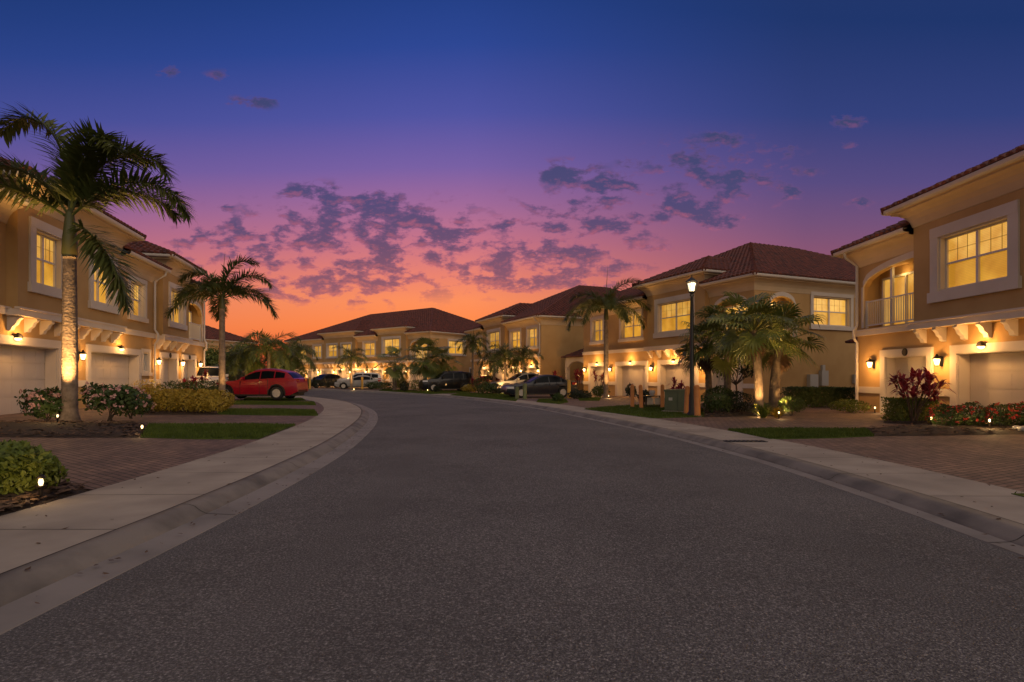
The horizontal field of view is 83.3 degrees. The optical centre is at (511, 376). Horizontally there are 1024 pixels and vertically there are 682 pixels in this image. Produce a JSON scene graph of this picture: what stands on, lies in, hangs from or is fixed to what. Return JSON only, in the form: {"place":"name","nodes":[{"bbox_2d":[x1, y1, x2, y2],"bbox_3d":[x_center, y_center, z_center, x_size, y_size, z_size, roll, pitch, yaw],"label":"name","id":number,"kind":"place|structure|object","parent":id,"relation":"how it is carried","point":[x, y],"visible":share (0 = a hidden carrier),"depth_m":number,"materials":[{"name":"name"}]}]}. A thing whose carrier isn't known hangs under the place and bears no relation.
{"place":"outdoors","nodes":[
{"label":"outdoors","id":0,"kind":"place"},
{"bbox_2d":[0,396,323,509],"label":"driveway","id":1,"kind":"structure","parent":0,"point":[98,462],"depth_m":10.76,"materials":[{"name":"brick"}]},
{"bbox_2d":[0,439,69,494],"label":"shrub","id":2,"kind":"object","parent":1,"relation":"on","point":[23,464],"visible":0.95,"depth_m":6.20,"materials":[{"name":"green plant"}]},
{"bbox_2d":[14,385,66,420],"bbox_3d":[-12.539,0.725,15.571,1.210,0.963,1.166,0,0,35],"label":"flowering shrub","id":3,"kind":"object","parent":1,"relation":"on","point":[43,399],"visible":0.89,"depth_m":15.29,"materials":[{"name":"green plant"}]},
{"bbox_2d":[0,480,92,515],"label":"mulch","id":4,"kind":"object","parent":1,"relation":"on","point":[12,502],"visible":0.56,"depth_m":6.12,"materials":[{"name":"brown plant"}]},
{"bbox_2d":[0,419,148,437],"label":"mulch","id":5,"kind":"object","parent":1,"relation":"on","point":[76,429],"visible":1,"depth_m":12.97,"materials":[{"name":"brown plant"}]},
{"bbox_2d":[0,101,196,420],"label":"palm tree","id":6,"kind":"object","parent":1,"relation":"on","point":[79,169],"visible":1,"depth_m":15.45,"materials":[{"name":"green plant"}]},
{"bbox_2d":[0,157,217,414],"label":"coach house","id":7,"kind":"structure","parent":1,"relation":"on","point":[150,341],"depth_m":21.57,"materials":[{"name":"paint"}]},
{"bbox_2d":[0,334,60,414],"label":"garage door","id":8,"kind":"structure","parent":7,"relation":"in","point":[26,362],"depth_m":18.66,"materials":[{"name":"paint"}]},
{"bbox_2d":[28,216,62,298],"bbox_3d":[-15.316,-3.805,18.952,0.350,2.350,2.320,0,0,-13],"label":"window","id":9,"kind":"structure","parent":7,"relation":"in","point":[45,240],"depth_m":18.89,"materials":[{"name":"yellow glass"}]},
{"bbox_2d":[88,249,119,314],"bbox_3d":[-16.130,-3.705,22.613,0.350,2.310,2.380,0,0,-13],"label":"window","id":10,"kind":"structure","parent":7,"relation":"in","point":[96,302],"depth_m":22.54,"materials":[{"name":"yellow glass"}]},
{"bbox_2d":[86,344,141,404],"bbox_3d":[-16.926,-0.020,24.305,0.490,2.420,4.990,0,0,-13],"label":"garage door","id":11,"kind":"structure","parent":7,"relation":"in","point":[107,365],"depth_m":24.66,"materials":[{"name":"paint"}]},
{"bbox_2d":[127,274,148,322],"bbox_3d":[-17.291,-3.530,26.452,0.350,2.000,2.120,0,0,-13],"label":"window","id":12,"kind":"structure","parent":7,"relation":"in","point":[142,312],"depth_m":27.05,"materials":[{"name":"yellow glass"}]},
{"bbox_2d":[141,349,152,375],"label":"window","id":13,"kind":"structure","parent":7,"relation":"in","point":[146,353],"depth_m":27.66,"materials":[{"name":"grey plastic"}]},
{"bbox_2d":[159,352,178,391],"bbox_3d":[-18.259,-0.020,30.309,0.490,2.420,2.590,0,0,-13],"label":"garage door","id":14,"kind":"structure","parent":7,"relation":"in","point":[168,367],"depth_m":31.14,"materials":[{"name":"paint"}]},
{"bbox_2d":[168,281,187,330],"bbox_3d":[-17.931,-3.695,30.715,0.350,2.310,2.660,0,0,-13],"label":"window","id":15,"kind":"structure","parent":7,"relation":"in","point":[178,321],"depth_m":30.78,"materials":[{"name":"grey plastic"}]},
{"bbox_2d":[181,354,196,382],"bbox_3d":[-18.944,-0.020,33.384,0.490,2.420,2.490,0,0,-13],"label":"garage door","id":16,"kind":"structure","parent":7,"relation":"in","point":[189,368],"depth_m":34.27,"materials":[{"name":"paint"}]},
{"bbox_2d":[74,381,143,421],"bbox_3d":[-10.650,0.672,15.265,1.754,1.072,1.129,0,0,0],"label":"flowering shrub","id":17,"kind":"object","parent":1,"relation":"on","point":[104,397],"visible":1,"depth_m":15.03,"materials":[{"name":"green plant"}]},
{"bbox_2d":[112,386,156,418],"bbox_3d":[-10.684,0.738,16.278,1.069,0.938,1.090,0,0,-41],"label":"flowering shrub","id":18,"kind":"object","parent":1,"relation":"on","point":[146,398],"visible":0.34,"depth_m":16.25,"materials":[{"name":"green plant"}]},
{"bbox_2d":[139,386,167,409],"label":"golden shrub","id":19,"kind":"object","parent":1,"relation":"on","point":[148,390],"visible":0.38,"depth_m":19.57,"materials":[{"name":"yellow plant"}]},
{"bbox_2d":[150,388,185,411],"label":"golden shrub","id":20,"kind":"object","parent":1,"relation":"on","point":[159,402],"visible":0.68,"depth_m":19.55,"materials":[{"name":"yellow plant"}]},
{"bbox_2d":[133,403,221,414],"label":"mulch","id":21,"kind":"object","parent":1,"relation":"on","point":[171,412],"visible":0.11,"depth_m":19.39,"materials":[{"name":"brown plant"}]},
{"bbox_2d":[164,255,279,399],"bbox_3d":[-14.024,-2.393,27.844,4.870,7.166,4.249,0,0,-37],"label":"palm tree","id":22,"kind":"object","parent":21,"relation":"on","point":[215,286],"visible":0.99,"depth_m":27.51,"materials":[{"name":"green plant"}]},
{"bbox_2d":[169,388,205,411],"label":"golden shrub","id":23,"kind":"object","parent":1,"relation":"on","point":[183,392],"visible":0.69,"depth_m":19.56,"materials":[{"name":"yellow plant"}]},
{"bbox_2d":[183,388,219,411],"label":"golden shrub","id":24,"kind":"object","parent":1,"relation":"on","point":[196,393],"visible":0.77,"depth_m":19.50,"materials":[{"name":"yellow plant"}]},
{"bbox_2d":[187,366,228,389],"bbox_3d":[-18.920,0.279,36.000,2.281,1.795,4.850,0,0,-21],"label":"parked car","id":25,"kind":"object","parent":1,"relation":"on","point":[213,372],"visible":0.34,"depth_m":35.22,"materials":[{"name":"grey paint"}]},
{"bbox_2d":[197,389,235,412],"bbox_3d":[-10.234,0.869,19.922,1.269,0.883,1.045,0,0,0],"label":"golden shrub","id":26,"kind":"object","parent":1,"relation":"on","point":[222,406],"visible":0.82,"depth_m":19.71,"materials":[{"name":"yellow plant"}]},
{"bbox_2d":[140,422,294,438],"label":"grass","id":27,"kind":"structure","parent":1,"relation":"on","point":[216,430],"depth_m":13.44,"materials":[{"name":"green plant"}]},
{"bbox_2d":[211,368,307,399],"bbox_3d":[-13.624,0.411,31.200,4.680,1.670,2.164,0,0,2],"label":"parked car","id":28,"kind":"object","parent":1,"relation":"on","point":[276,384],"visible":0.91,"depth_m":30.32,"materials":[{"name":"red paint"}]},
{"bbox_2d":[0,396,361,573],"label":"pavement","id":29,"kind":"structure","parent":0,"point":[87,516],"depth_m":6.48,"materials":[{"name":"concrete"}]},
{"bbox_2d":[25,410,379,603],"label":"leaf litter","id":30,"kind":"object","parent":29,"relation":"on","point":[190,523],"visible":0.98,"depth_m":5.52,"materials":[{"name":"brown plant"}]},
{"bbox_2d":[216,343,271,377],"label":"palm tree","id":31,"kind":"object","parent":29,"relation":"on","point":[228,355],"visible":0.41,"depth_m":43.22,"materials":[{"name":"green plant"}]},
{"bbox_2d":[230,329,304,373],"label":"palm tree","id":32,"kind":"object","parent":29,"relation":"on","point":[269,346],"visible":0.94,"depth_m":42.34,"materials":[{"name":"green plant"}]},
{"bbox_2d":[0,396,377,634],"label":"kerb","id":33,"kind":"structure","parent":0,"point":[50,582],"depth_m":4.93,"materials":[{"name":"concrete"}]},
{"bbox_2d":[218,407,317,415],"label":"grass","id":34,"kind":"structure","parent":0,"point":[266,411],"depth_m":20.18,"materials":[{"name":"green plant"}]},
{"bbox_2d":[231,400,315,404],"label":"grass","id":35,"kind":"structure","parent":0,"point":[256,402],"depth_m":26.95,"materials":[{"name":"green plant"}]},
{"bbox_2d":[0,390,1023,681],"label":"road","id":36,"kind":"structure","parent":0,"point":[422,538],"depth_m":4.03,"materials":[{"name":"grey asphalt"}]},
{"bbox_2d":[203,341,243,371],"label":"broadleaf tree","id":37,"kind":"object","parent":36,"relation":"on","point":[211,358],"visible":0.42,"depth_m":51.00,"materials":[{"name":"green plant"}]},
{"bbox_2d":[263,339,318,378],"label":"palm tree","id":38,"kind":"object","parent":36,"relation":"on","point":[294,359],"visible":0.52,"depth_m":45.80,"materials":[{"name":"green plant"}]},
{"bbox_2d":[0,0,1023,365],"label":"sky","id":39,"kind":"structure","parent":0,"point":[473,160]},
{"bbox_2d":[308,388,1023,524],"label":"pavement","id":40,"kind":"structure","parent":0,"point":[1005,503],"depth_m":8.25,"materials":[{"name":"concrete"}]},
{"bbox_2d":[333,340,368,389],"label":"palm tree","id":41,"kind":"object","parent":40,"relation":"on","point":[350,361],"visible":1,"depth_m":56.82,"materials":[{"name":"green plant"}]},
{"bbox_2d":[311,386,1023,491],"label":"driveway","id":42,"kind":"structure","parent":0,"point":[996,460],"depth_m":11.66,"materials":[{"name":"brick"}]},
{"bbox_2d":[307,374,341,387],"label":"parked car","id":43,"kind":"object","parent":42,"relation":"on","point":[334,377],"visible":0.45,"depth_m":67.64,"materials":[{"name":"black paint"}]},
{"bbox_2d":[334,375,381,388],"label":"parked car","id":44,"kind":"object","parent":42,"relation":"on","point":[356,381],"visible":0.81,"depth_m":60.16,"materials":[{"name":"silver metal"}]},
{"bbox_2d":[337,372,381,387],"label":"parked car","id":45,"kind":"object","parent":42,"relation":"on","point":[376,375],"visible":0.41,"depth_m":64.50,"materials":[{"name":"grey paint"}]},
{"bbox_2d":[411,390,469,393],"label":"grass","id":46,"kind":"structure","parent":42,"relation":"on","point":[440,392],"depth_m":47.42,"materials":[{"name":"green plant"}]},
{"bbox_2d":[403,337,450,390],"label":"fan palm","id":47,"kind":"object","parent":46,"relation":"on","point":[424,364],"visible":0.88,"depth_m":52.31,"materials":[{"name":"green plant"}]},
{"bbox_2d":[422,346,462,389],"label":"fan palm","id":48,"kind":"object","parent":46,"relation":"on","point":[445,367],"visible":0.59,"depth_m":53.69,"materials":[{"name":"green plant"}]},
{"bbox_2d":[419,371,475,390],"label":"parked car","id":49,"kind":"object","parent":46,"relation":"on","point":[457,380],"visible":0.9,"depth_m":50.71,"materials":[{"name":"black paint"}]},
{"bbox_2d":[455,330,488,391],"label":"palm tree","id":50,"kind":"object","parent":42,"relation":"on","point":[473,339],"visible":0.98,"depth_m":50.89,"materials":[{"name":"green plant"}]},
{"bbox_2d":[452,392,517,400],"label":"grass","id":51,"kind":"structure","parent":42,"relation":"on","point":[501,396],"depth_m":38.67,"materials":[{"name":"green plant"}]},
{"bbox_2d":[475,340,511,391],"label":"palm tree","id":52,"kind":"object","parent":42,"relation":"on","point":[482,363],"visible":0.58,"depth_m":46.90,"materials":[{"name":"green plant"}]},
{"bbox_2d":[484,334,527,384],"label":"palm tree","id":53,"kind":"object","parent":42,"relation":"on","point":[504,357],"visible":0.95,"depth_m":44.89,"materials":[{"name":"green plant"}]},
{"bbox_2d":[489,372,541,392],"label":"parked car","id":54,"kind":"object","parent":42,"relation":"on","point":[519,377],"visible":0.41,"depth_m":45.30,"materials":[{"name":"silver metal"}]},
{"bbox_2d":[506,341,544,373],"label":"palm tree","id":55,"kind":"object","parent":42,"relation":"on","point":[524,355],"visible":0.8,"depth_m":45.65,"materials":[{"name":"green plant"}]},
{"bbox_2d":[500,375,576,397],"bbox_3d":[1.741,0.627,37.300,4.800,1.464,2.153,0,0,-18],"label":"parked car","id":56,"kind":"object","parent":42,"relation":"on","point":[551,385],"visible":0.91,"depth_m":36.56,"materials":[{"name":"black paint"}]},
{"bbox_2d":[565,389,592,398],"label":"shrub","id":57,"kind":"object","parent":42,"relation":"on","point":[583,393],"visible":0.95,"depth_m":34.23,"materials":[{"name":"green plant"}]},
{"bbox_2d":[562,269,649,397],"bbox_3d":[5.964,-2.841,36.585,5.190,8.406,4.786,0,0,-40],"label":"palm tree","id":58,"kind":"object","parent":42,"relation":"on","point":[606,302],"visible":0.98,"depth_m":36.37,"materials":[{"name":"green plant"}]},
{"bbox_2d":[586,404,703,417],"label":"grass","id":59,"kind":"structure","parent":42,"relation":"on","point":[648,411],"depth_m":21.47,"materials":[{"name":"green plant"}]},
{"bbox_2d":[643,395,659,406],"bbox_3d":[6.111,1.102,25.000,0.840,0.520,0.440,0,0,-6],"label":"bench","id":60,"kind":"object","parent":59,"relation":"on","point":[648,401],"visible":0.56,"depth_m":24.84,"materials":[{"name":"black metal"}]},
{"bbox_2d":[662,389,684,411],"bbox_3d":[6.424,0.962,21.900,1.200,0.920,1.040,0,0,32],"label":"utility box","id":61,"kind":"object","parent":42,"relation":"on","point":[674,399],"visible":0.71,"depth_m":21.59,"materials":[{"name":"green metal"}]},
{"bbox_2d":[665,393,684,409],"bbox_3d":[6.191,0.942,21.521,0.940,0.640,0.050,0,0,32],"label":"door","id":62,"kind":"structure","parent":61,"relation":"in","point":[669,404],"depth_m":21.59,"materials":[{"name":"green metal"}]},
{"bbox_2d":[686,275,697,414],"bbox_3d":[6.213,-1.043,19.900,0.440,4.910,0.381,0,0,0],"label":"street lamp","id":63,"kind":"object","parent":42,"relation":"on","point":[691,281],"visible":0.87,"depth_m":19.84,"materials":[{"name":"black metal"}]},
{"bbox_2d":[694,385,700,416],"bbox_3d":[6.236,0.850,19.400,0.340,1.125,0.331,-2,0,0],"label":"bollard","id":64,"kind":"object","parent":42,"relation":"on","point":[697,410],"visible":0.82,"depth_m":19.32,"materials":[{"name":"orange paint"}]},
{"bbox_2d":[701,385,733,412],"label":"shrub","id":65,"kind":"object","parent":42,"relation":"on","point":[715,404],"visible":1,"depth_m":20.62,"materials":[{"name":"green plant"}]},
{"bbox_2d":[688,298,777,409],"bbox_3d":[8.424,-0.777,21.975,3.238,4.279,3.132,0,0,0],"label":"fan palm","id":66,"kind":"object","parent":42,"relation":"on","point":[712,311],"visible":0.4,"depth_m":21.87,"materials":[{"name":"green plant"}]},
{"bbox_2d":[714,358,753,403],"bbox_3d":[9.324,0.213,23.828,1.798,2.303,1.775,0,0,0],"label":"tree","id":67,"kind":"object","parent":42,"relation":"on","point":[736,382],"visible":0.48,"depth_m":23.92,"materials":[{"name":"green plant"}]},
{"bbox_2d":[720,390,754,411],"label":"shrub","id":68,"kind":"object","parent":42,"relation":"on","point":[739,404],"visible":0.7,"depth_m":20.76,"materials":[{"name":"green plant"}]},
{"bbox_2d":[700,402,793,416],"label":"mulch","id":69,"kind":"object","parent":42,"relation":"on","point":[706,413],"visible":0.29,"depth_m":20.35,"materials":[{"name":"brown plant"}]},
{"bbox_2d":[669,319,749,409],"bbox_3d":[7.906,-0.496,22.882,3.144,3.716,2.860,0,0,33],"label":"fan palm","id":70,"kind":"object","parent":69,"relation":"on","point":[709,366],"visible":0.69,"depth_m":22.79,"materials":[{"name":"green plant"}]},
{"bbox_2d":[705,291,806,414],"bbox_3d":[8.355,-0.806,19.894,3.479,4.337,3.378,0,0,0],"label":"fan palm","id":71,"kind":"object","parent":69,"relation":"on","point":[752,344],"visible":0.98,"depth_m":19.73,"materials":[{"name":"green plant"}]},
{"bbox_2d":[777,396,805,412],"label":"shrub","id":72,"kind":"object","parent":69,"relation":"on","point":[797,406],"visible":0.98,"depth_m":20.84,"materials":[{"name":"green plant"}]},
{"bbox_2d":[749,402,773,417],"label":"grass clump","id":73,"kind":"object","parent":42,"relation":"on","point":[762,411],"visible":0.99,"depth_m":18.84,"materials":[{"name":"green plant"}]},
{"bbox_2d":[735,302,828,409],"bbox_3d":[10.310,-0.723,22.060,3.609,4.169,3.198,0,0,-45],"label":"fan palm","id":74,"kind":"object","parent":42,"relation":"on","point":[780,363],"visible":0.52,"depth_m":21.83,"materials":[{"name":"green plant"}]},
{"bbox_2d":[780,386,854,407],"bbox_3d":[13.665,0.913,25.497,3.333,1.028,1.136,0,0,-6],"label":"hedge","id":75,"kind":"object","parent":42,"relation":"on","point":[812,395],"visible":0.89,"depth_m":25.09,"materials":[{"name":"green plant"}]},
{"bbox_2d":[828,399,871,412],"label":"shrub","id":76,"kind":"object","parent":42,"relation":"on","point":[844,403],"visible":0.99,"depth_m":21.46,"materials":[{"name":"green plant"}]},
{"bbox_2d":[881,396,938,420],"bbox_3d":[11.879,1.009,17.139,1.353,0.817,0.982,0,0,0],"label":"hedge","id":77,"kind":"object","parent":42,"relation":"on","point":[899,407],"visible":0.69,"depth_m":16.87,"materials":[{"name":"green plant"}]},
{"bbox_2d":[882,366,955,420],"bbox_3d":[11.755,0.538,16.593,1.967,1.666,1.493,0,0,0],"label":"red cordyline","id":78,"kind":"object","parent":42,"relation":"on","point":[927,387],"visible":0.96,"depth_m":16.58,"materials":[{"name":"brown plant"}]},
{"bbox_2d":[862,418,1023,435],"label":"mulch","id":79,"kind":"object","parent":42,"relation":"on","point":[918,428],"visible":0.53,"depth_m":14.04,"materials":[{"name":"brown plant"}]},
{"bbox_2d":[925,403,964,425],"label":"flowering shrub","id":80,"kind":"object","parent":42,"relation":"on","point":[946,413],"visible":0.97,"depth_m":15.08,"materials":[{"name":"green plant"}]},
{"bbox_2d":[951,401,989,425],"bbox_3d":[12.065,1.014,15.210,0.897,0.750,0.923,0,0,22],"label":"flowering shrub","id":81,"kind":"object","parent":42,"relation":"on","point":[975,419],"visible":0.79,"depth_m":15.00,"materials":[{"name":"green plant"}]},
{"bbox_2d":[973,402,1015,425],"bbox_3d":[12.767,1.038,15.240,0.878,0.704,0.917,0,0,44],"label":"flowering shrub","id":82,"kind":"object","parent":42,"relation":"on","point":[1008,419],"visible":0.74,"depth_m":15.01,"materials":[{"name":"green plant"}]},
{"bbox_2d":[995,401,1023,424],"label":"flowering shrub","id":83,"kind":"object","parent":42,"relation":"on","point":[1019,408],"visible":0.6,"depth_m":15.32,"materials":[{"name":"green plant"}]},
{"bbox_2d":[311,389,1023,555],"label":"kerb","id":84,"kind":"structure","parent":0,"point":[979,525],"depth_m":7.23,"materials":[{"name":"concrete"}]},
{"bbox_2d":[728,426,874,438],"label":"grass","id":85,"kind":"structure","parent":0,"point":[779,432],"depth_m":13.39,"materials":[{"name":"green plant"}]},
{"label":"ground","id":86,"kind":"structure","parent":0,"visible":0},
{"bbox_2d":[203,325,257,376],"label":"coach house","id":87,"kind":"structure","parent":86,"relation":"on","point":[211,334],"depth_m":83.08,"materials":[{"name":"paint"}]},
{"bbox_2d":[284,308,478,387],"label":"coach house","id":88,"kind":"structure","parent":86,"relation":"on","point":[371,335],"depth_m":72.47,"materials":[{"name":"paint"}]},
{"bbox_2d":[326,343,337,358],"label":"window","id":89,"kind":"structure","parent":88,"relation":"in","point":[330,352],"depth_m":77.39,"materials":[{"name":"yellow glass"}]},
{"bbox_2d":[362,341,375,357],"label":"window","id":90,"kind":"structure","parent":88,"relation":"in","point":[369,347],"depth_m":72.68,"materials":[{"name":"yellow glass"}]},
{"bbox_2d":[381,336,400,356],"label":"window","id":91,"kind":"structure","parent":88,"relation":"in","point":[395,341],"depth_m":69.74,"materials":[{"name":"yellow glass"}]},
{"bbox_2d":[447,339,465,355],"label":"window","id":92,"kind":"structure","parent":88,"relation":"in","point":[453,351],"depth_m":68.92,"materials":[{"name":"yellow glass"}]},
{"bbox_2d":[370,346,416,389],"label":"fan palm","id":93,"kind":"object","parent":86,"relation":"on","point":[395,373],"visible":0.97,"depth_m":53.80,"materials":[{"name":"green plant"}]},
{"bbox_2d":[463,285,619,389],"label":"coach house","id":94,"kind":"structure","parent":86,"relation":"on","point":[539,327],"depth_m":50.96,"materials":[{"name":"paint"}]},
{"bbox_2d":[487,327,500,352],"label":"window","id":95,"kind":"structure","parent":94,"relation":"in","point":[493,334],"depth_m":57.99,"materials":[{"name":"yellow glass"}]},
{"bbox_2d":[509,328,520,350],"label":"window","id":96,"kind":"structure","parent":94,"relation":"in","point":[514,334],"depth_m":53.96,"materials":[{"name":"yellow glass"}]},
{"bbox_2d":[526,324,538,349],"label":"window","id":97,"kind":"structure","parent":94,"relation":"in","point":[531,331],"depth_m":50.38,"materials":[{"name":"yellow glass"}]},
{"bbox_2d":[561,242,856,402],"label":"coach house","id":98,"kind":"structure","parent":86,"relation":"on","point":[814,283],"depth_m":32.86,"materials":[{"name":"paint"}]},
{"bbox_2d":[588,362,603,394],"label":"garage door","id":99,"kind":"structure","parent":98,"relation":"in","point":[600,367],"depth_m":43.39,"materials":[{"name":"paint"}]},
{"bbox_2d":[589,315,603,344],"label":"window","id":100,"kind":"structure","parent":98,"relation":"in","point":[596,323],"depth_m":42.86,"materials":[{"name":"yellow glass"}]},
{"bbox_2d":[618,308,643,341],"bbox_3d":[8.059,-3.375,38.704,0.350,2.050,2.820,0,0,-23],"label":"window","id":101,"kind":"structure","parent":98,"relation":"in","point":[634,332],"depth_m":38.91,"materials":[{"name":"yellow glass"}]},
{"bbox_2d":[615,361,647,396],"bbox_3d":[8.168,0.210,38.721,0.490,2.420,3.690,0,0,-23],"label":"garage door","id":102,"kind":"structure","parent":98,"relation":"in","point":[635,373],"depth_m":39.25,"materials":[{"name":"paint"}]},
{"bbox_2d":[653,293,694,337],"bbox_3d":[9.675,-3.550,34.227,0.350,2.400,3.720,0,0,-23],"label":"window","id":103,"kind":"structure","parent":98,"relation":"in","point":[669,312],"depth_m":34.55,"materials":[{"name":"yellow glass"}]},
{"bbox_2d":[657,359,698,397],"bbox_3d":[10.032,0.210,34.437,0.490,2.420,3.640,0,0,-23],"label":"garage door","id":104,"kind":"structure","parent":98,"relation":"in","point":[666,369],"depth_m":35.28,"materials":[{"name":"paint"}]},
{"bbox_2d":[711,358,742,401],"bbox_3d":[11.584,0.210,30.859,0.490,2.420,2.440,0,0,-23],"label":"garage door","id":105,"kind":"structure","parent":98,"relation":"in","point":[715,381],"depth_m":30.83,"materials":[{"name":"paint"}]},
{"bbox_2d":[809,291,853,330],"bbox_3d":[17.311,-3.500,31.289,3.420,2.000,0.350,0,0,-23],"label":"window","id":106,"kind":"structure","parent":98,"relation":"in","point":[837,308],"depth_m":31.44,"materials":[{"name":"yellow glass"}]},
{"bbox_2d":[830,144,1023,418],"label":"coach house","id":107,"kind":"structure","parent":86,"relation":"on","point":[939,279],"depth_m":17.97,"materials":[{"name":"paint"}]},
{"bbox_2d":[880,347,933,412],"bbox_3d":[14.061,0.240,20.304,0.490,2.420,2.640,0,0,-1],"label":"garage door","id":108,"kind":"structure","parent":107,"relation":"in","point":[891,361],"depth_m":20.90,"materials":[{"name":"paint"}]},
{"bbox_2d":[927,199,1021,303],"bbox_3d":[13.687,-3.555,17.073,0.350,2.390,3.330,0,0,-1],"label":"window","id":109,"kind":"structure","parent":107,"relation":"in","point":[976,254],"depth_m":17.02,"materials":[{"name":"yellow glass"}]},
{"bbox_2d":[949,340,1023,418],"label":"garage door","id":110,"kind":"structure","parent":107,"relation":"in","point":[994,373],"depth_m":17.22,"materials":[{"name":"paint"}]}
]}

